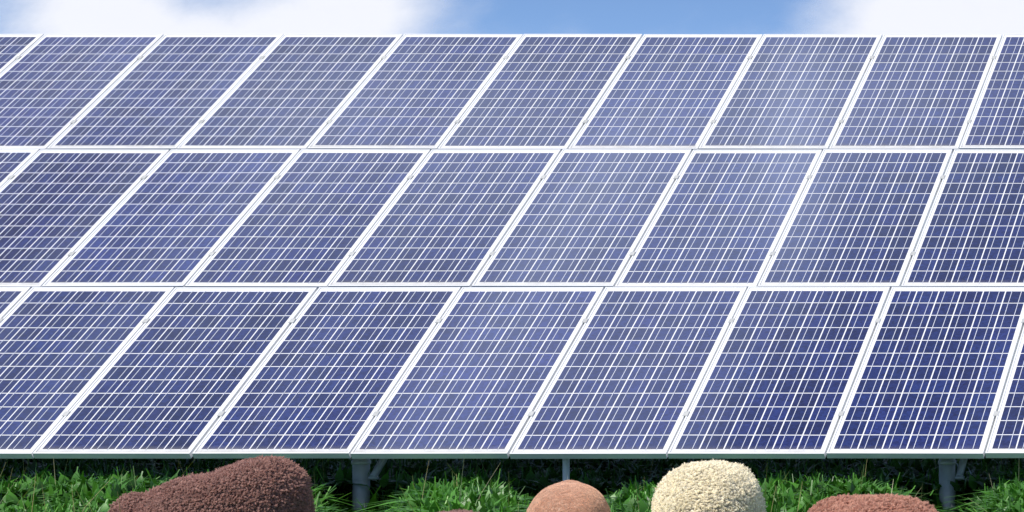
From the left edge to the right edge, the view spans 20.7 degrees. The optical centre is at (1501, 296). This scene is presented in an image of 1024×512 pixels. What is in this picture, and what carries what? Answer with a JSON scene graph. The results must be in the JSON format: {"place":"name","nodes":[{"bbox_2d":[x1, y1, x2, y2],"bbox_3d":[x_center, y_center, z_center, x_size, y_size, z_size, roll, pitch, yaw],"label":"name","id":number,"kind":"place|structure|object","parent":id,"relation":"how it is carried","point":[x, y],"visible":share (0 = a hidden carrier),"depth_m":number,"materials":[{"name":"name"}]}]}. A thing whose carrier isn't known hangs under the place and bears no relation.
{"place":"outdoors","nodes":[
{"label":"outdoors","id":0,"kind":"place"},
{"bbox_2d":[0,0,836,34],"label":"sky","id":1,"kind":"structure","parent":0,"point":[523,17],"materials":[{"name":"blue"}]},
{"bbox_2d":[0,458,1023,511],"bbox_3d":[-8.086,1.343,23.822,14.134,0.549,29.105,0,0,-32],"label":"grass field","id":2,"kind":"structure","parent":0,"point":[382,492],"depth_m":15.81,"materials":[{"name":"green plant"}]},
{"bbox_2d":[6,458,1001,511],"bbox_3d":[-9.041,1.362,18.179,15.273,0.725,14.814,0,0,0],"label":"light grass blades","id":3,"kind":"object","parent":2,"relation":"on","point":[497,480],"visible":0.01,"depth_m":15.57,"materials":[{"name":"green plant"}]},
{"bbox_2d":[0,455,1023,511],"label":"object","id":4,"kind":"object","parent":2,"relation":"on","point":[539,481],"visible":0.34,"depth_m":15.70,"materials":[{"name":"green plant"}]},
{"bbox_2d":[9,0,1023,35],"bbox_3d":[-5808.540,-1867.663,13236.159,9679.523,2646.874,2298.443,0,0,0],"label":"cloud","id":5,"kind":"structure","parent":0,"point":[403,17],"depth_m":13003.92,"materials":[{"name":"white"}]},
{"label":"ground","id":6,"kind":"structure","parent":0,"visible":0},
{"bbox_2d":[108,455,315,511],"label":"rock","id":7,"kind":"object","parent":6,"relation":"on","point":[259,483],"visible":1,"depth_m":11.76,"materials":[{"name":"brown stone"}]},
{"bbox_2d":[438,508,478,511],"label":"rock","id":8,"kind":"object","parent":6,"relation":"on","point":[459,510],"depth_m":10.38,"materials":[{"name":"stone"}]},
{"bbox_2d":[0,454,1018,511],"bbox_3d":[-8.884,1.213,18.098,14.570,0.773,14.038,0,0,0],"label":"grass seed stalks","id":9,"kind":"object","parent":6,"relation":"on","point":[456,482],"depth_m":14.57,"materials":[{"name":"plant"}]},
{"bbox_2d":[527,480,610,511],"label":"rock","id":10,"kind":"object","parent":6,"relation":"on","point":[569,496],"visible":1,"depth_m":11.31,"materials":[{"name":"stone"}]},
{"bbox_2d":[351,458,967,511],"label":"support posts","id":11,"kind":"object","parent":6,"relation":"on","point":[360,472],"visible":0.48,"depth_m":15.66,"materials":[{"name":"metal"}]},
{"bbox_2d":[0,34,1023,458],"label":"solar array","id":12,"kind":"object","parent":11,"relation":"on","point":[588,246],"visible":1,"depth_m":17.48,"materials":[{"name":"blue"}]},
{"bbox_2d":[651,459,766,511],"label":"rock","id":13,"kind":"object","parent":6,"relation":"on","point":[713,485],"visible":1,"depth_m":11.34,"materials":[{"name":"beige stone"}]},
{"bbox_2d":[807,493,938,511],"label":"rock","id":14,"kind":"object","parent":6,"relation":"on","point":[887,502],"visible":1,"depth_m":10.44,"materials":[{"name":"brown stone"}]}
]}

